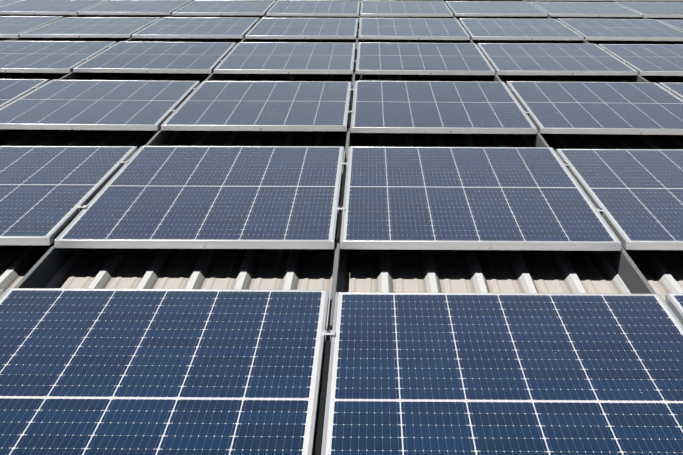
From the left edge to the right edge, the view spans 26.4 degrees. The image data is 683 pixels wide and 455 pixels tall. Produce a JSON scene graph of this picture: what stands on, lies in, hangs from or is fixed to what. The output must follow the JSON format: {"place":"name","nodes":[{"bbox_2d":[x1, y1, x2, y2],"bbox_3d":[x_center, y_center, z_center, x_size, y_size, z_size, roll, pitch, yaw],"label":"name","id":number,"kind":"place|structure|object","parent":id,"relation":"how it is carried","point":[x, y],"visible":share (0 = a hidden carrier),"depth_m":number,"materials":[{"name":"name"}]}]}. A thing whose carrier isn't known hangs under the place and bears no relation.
{"place":"outdoors","nodes":[
{"label":"outdoors","id":0,"kind":"place"},
{"bbox_2d":[0,0,682,454],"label":"corrugated roof","id":1,"kind":"structure","parent":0,"point":[438,270],"depth_m":6.32,"materials":[{"name":"metal"}]},
{"bbox_2d":[0,0,682,426],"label":"mounting rails","id":2,"kind":"object","parent":1,"relation":"on","point":[42,272],"visible":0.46,"depth_m":5.93,"materials":[{"name":"grey metal"}]},
{"bbox_2d":[0,0,21,6],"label":"solar panel","id":3,"kind":"object","parent":2,"relation":"on","point":[4,2],"visible":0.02,"depth_m":19.50,"materials":[{"name":"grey glass"}]},
{"bbox_2d":[0,79,48,107],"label":"solar panel","id":4,"kind":"object","parent":2,"relation":"on","point":[11,90],"visible":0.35,"depth_m":10.63,"materials":[{"name":"blue glass"}]},
{"bbox_2d":[0,16,63,37],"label":"solar panel","id":5,"kind":"object","parent":2,"relation":"on","point":[13,26],"visible":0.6,"depth_m":16.15,"materials":[{"name":"blue glass"}]},
{"bbox_2d":[0,0,108,14],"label":"solar panel","id":6,"kind":"object","parent":2,"relation":"on","point":[51,7],"visible":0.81,"depth_m":18.62,"materials":[{"name":"blue glass"}]},
{"bbox_2d":[0,41,116,72],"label":"solar panel","id":7,"kind":"object","parent":2,"relation":"on","point":[42,56],"visible":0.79,"depth_m":12.91,"materials":[{"name":"blue glass"}]},
{"bbox_2d":[0,146,136,245],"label":"solar panel","id":8,"kind":"object","parent":2,"relation":"on","point":[45,191],"visible":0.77,"depth_m":7.01,"materials":[{"name":"blue glass"}]},
{"bbox_2d":[77,205,87,212],"bbox_3d":[-1.158,-0.079,6.490,0.043,0.045,0.044,0,13,1],"label":"clamp","id":9,"kind":"object","parent":2,"relation":"on","point":[81,207],"visible":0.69,"depth_m":6.48,"materials":[{"name":"metal"}]},
{"bbox_2d":[20,17,160,37],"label":"solar panel","id":10,"kind":"object","parent":2,"relation":"on","point":[97,27],"visible":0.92,"depth_m":15.65,"materials":[{"name":"blue glass"}]},
{"bbox_2d":[0,80,199,130],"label":"solar panel","id":11,"kind":"object","parent":2,"relation":"on","point":[99,105],"visible":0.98,"depth_m":9.71,"materials":[{"name":"blue glass"}]},
{"bbox_2d":[78,0,191,14],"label":"solar panel","id":12,"kind":"object","parent":2,"relation":"on","point":[139,7],"visible":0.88,"depth_m":18.61,"materials":[{"name":"blue glass"}]},
{"bbox_2d":[73,41,235,73],"bbox_3d":[-1.606,-1.529,12.969,1.134,0.037,2.278,1,13,1],"label":"solar panel","id":13,"kind":"object","parent":2,"relation":"on","point":[161,57],"visible":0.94,"depth_m":12.65,"materials":[{"name":"blue glass"}]},
{"bbox_2d":[0,288,328,454],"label":"solar panel","id":14,"kind":"object","parent":2,"relation":"on","point":[160,371],"visible":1,"depth_m":4.24,"materials":[{"name":"blue glass"}]},
{"bbox_2d":[132,17,259,37],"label":"solar panel","id":15,"kind":"object","parent":2,"relation":"on","point":[200,27],"visible":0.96,"depth_m":15.70,"materials":[{"name":"blue glass"}]},
{"bbox_2d":[54,146,343,248],"bbox_3d":[-0.574,-0.183,6.988,1.134,0.035,2.278,0,13,1],"label":"solar panel","id":16,"kind":"object","parent":2,"relation":"on","point":[216,197],"visible":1,"depth_m":6.63,"materials":[{"name":"blue glass"}]},
{"bbox_2d":[172,0,275,14],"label":"solar panel","id":17,"kind":"object","parent":2,"relation":"on","point":[227,7],"visible":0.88,"depth_m":18.66,"materials":[{"name":"blue glass"}]},
{"bbox_2d":[161,81,351,130],"bbox_3d":[-0.512,-0.852,9.967,1.134,0.036,2.278,0,12,1],"label":"solar panel","id":18,"kind":"object","parent":2,"relation":"on","point":[264,105],"visible":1,"depth_m":9.64,"materials":[{"name":"blue glass"}]},
{"bbox_2d":[214,42,355,73],"bbox_3d":[-0.451,-1.520,12.942,1.134,0.038,2.278,0,13,1],"label":"solar panel","id":19,"kind":"object","parent":2,"relation":"on","point":[282,58],"visible":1,"depth_m":12.65,"materials":[{"name":"blue glass"}]},
{"bbox_2d":[245,18,357,38],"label":"solar panel","id":20,"kind":"object","parent":2,"relation":"on","point":[304,28],"visible":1,"depth_m":15.63,"materials":[{"name":"blue glass"}]},
{"bbox_2d":[266,0,359,16],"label":"solar panel","id":21,"kind":"object","parent":2,"relation":"on","point":[347,8],"visible":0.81,"depth_m":18.58,"materials":[{"name":"blue glass"}]},
{"bbox_2d":[321,330,334,342],"bbox_3d":[-0.042,0.347,4.605,0.043,0.045,0.044,0,13,1],"label":"clamp","id":22,"kind":"object","parent":2,"relation":"on","point":[328,333],"visible":0.77,"depth_m":4.59,"materials":[{"name":"metal"}]},
{"bbox_2d":[336,206,344,214],"bbox_3d":[-0.005,-0.071,6.469,0.043,0.045,0.044,0,13,1],"label":"clamp","id":23,"kind":"object","parent":2,"relation":"on","point":[340,208],"visible":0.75,"depth_m":6.45,"materials":[{"name":"metal"}]},
{"bbox_2d":[341,162,348,167],"bbox_3d":[0.018,-0.321,7.580,0.043,0.045,0.044,0,13,1],"label":"clamp","id":24,"kind":"object","parent":2,"relation":"on","point":[344,164],"visible":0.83,"depth_m":7.58,"materials":[{"name":"metal"}]},
{"bbox_2d":[57,5,682,454],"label":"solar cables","id":25,"kind":"object","parent":2,"relation":"on","point":[323,401],"visible":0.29,"depth_m":4.43,"materials":[{"name":"plastic"}]},
{"bbox_2d":[360,1,452,16],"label":"solar panel","id":26,"kind":"object","parent":2,"relation":"on","point":[408,8],"visible":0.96,"depth_m":18.45,"materials":[{"name":"blue glass"}]},
{"bbox_2d":[358,18,469,39],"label":"solar panel","id":27,"kind":"object","parent":2,"relation":"on","point":[417,28],"visible":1,"depth_m":15.57,"materials":[{"name":"blue glass"}]},
{"bbox_2d":[356,42,494,74],"bbox_3d":[0.704,-1.512,12.920,1.134,0.035,2.278,1,13,1],"label":"solar panel","id":28,"kind":"object","parent":2,"relation":"on","point":[425,58],"visible":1,"depth_m":12.61,"materials":[{"name":"blue glass"}]},
{"bbox_2d":[350,81,536,133],"bbox_3d":[0.644,-0.842,9.941,1.134,0.038,2.278,0,13,1],"label":"solar panel","id":29,"kind":"object","parent":2,"relation":"on","point":[469,107],"visible":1,"depth_m":9.63,"materials":[{"name":"blue glass"}]},
{"bbox_2d":[340,147,620,250],"bbox_3d":[0.583,-0.178,6.977,1.134,0.035,2.278,0,13,1],"label":"solar panel","id":30,"kind":"object","parent":2,"relation":"on","point":[466,198],"visible":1,"depth_m":6.62,"materials":[{"name":"blue glass"}]},
{"bbox_2d":[445,1,547,15],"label":"solar panel","id":31,"kind":"object","parent":2,"relation":"on","point":[493,8],"visible":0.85,"depth_m":18.62,"materials":[{"name":"blue glass"}]},
{"bbox_2d":[321,292,682,454],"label":"solar panel","id":32,"kind":"object","parent":2,"relation":"on","point":[505,373],"visible":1,"depth_m":4.21,"materials":[{"name":"blue glass"}]},
{"bbox_2d":[459,18,583,39],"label":"solar panel","id":33,"kind":"object","parent":2,"relation":"on","point":[517,29],"visible":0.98,"depth_m":15.58,"materials":[{"name":"blue glass"}]},
{"bbox_2d":[477,43,637,74],"bbox_3d":[1.852,-1.504,12.895,1.134,0.035,2.278,0,13,1],"label":"solar panel","id":34,"kind":"object","parent":2,"relation":"on","point":[543,59],"visible":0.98,"depth_m":12.63,"materials":[{"name":"blue glass"}]},
{"bbox_2d":[532,0,603,0],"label":"solar panel","id":35,"kind":"object","parent":2,"relation":"on","point":[567,0],"visible":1,"depth_m":20.69,"materials":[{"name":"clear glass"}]},
{"bbox_2d":[530,2,642,16],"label":"solar panel","id":36,"kind":"object","parent":2,"relation":"on","point":[581,9],"visible":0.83,"depth_m":18.49,"materials":[{"name":"blue glass"}]},
{"bbox_2d":[506,81,682,134],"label":"solar panel","id":37,"kind":"object","parent":2,"relation":"on","point":[646,108],"visible":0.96,"depth_m":9.71,"materials":[{"name":"blue glass"}]},
{"bbox_2d":[595,208,605,215],"bbox_3d":[1.149,-0.063,6.448,0.043,0.045,0.044,0,13,1],"label":"clamp","id":38,"kind":"object","parent":2,"relation":"on","point":[600,210],"visible":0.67,"depth_m":6.44,"materials":[{"name":"metal"}]},
{"bbox_2d":[556,149,682,249],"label":"solar panel","id":39,"kind":"object","parent":2,"relation":"on","point":[636,195],"visible":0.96,"depth_m":6.93,"materials":[{"name":"blue glass"}]},
{"bbox_2d":[557,18,682,40],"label":"solar panel","id":40,"kind":"object","parent":2,"relation":"on","point":[627,29],"visible":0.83,"depth_m":15.60,"materials":[{"name":"blue glass"}]},
{"bbox_2d":[598,44,682,75],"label":"solar panel","id":41,"kind":"object","parent":2,"relation":"on","point":[654,59],"visible":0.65,"depth_m":12.83,"materials":[{"name":"blue glass"}]},
{"bbox_2d":[604,0,682,0],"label":"solar panel","id":42,"kind":"object","parent":2,"relation":"on","point":[643,0],"visible":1,"depth_m":20.67,"materials":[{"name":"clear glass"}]},
{"bbox_2d":[614,2,682,17],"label":"solar panel","id":43,"kind":"object","parent":2,"relation":"on","point":[660,9],"visible":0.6,"depth_m":18.73,"materials":[{"name":"blue glass"}]},
{"bbox_2d":[658,83,682,99],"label":"solar panel","id":44,"kind":"object","parent":2,"relation":"on","point":[677,88],"visible":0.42,"depth_m":10.74,"materials":[{"name":"blue glass"}]},
{"bbox_2d":[658,20,682,30],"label":"solar panel","id":45,"kind":"object","parent":2,"relation":"on","point":[677,24],"visible":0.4,"depth_m":16.45,"materials":[{"name":"blue glass"}]},
{"bbox_2d":[665,293,682,323],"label":"solar panel","id":46,"kind":"object","parent":2,"relation":"on","point":[674,301],"visible":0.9,"depth_m":4.98,"materials":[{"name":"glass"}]}
]}

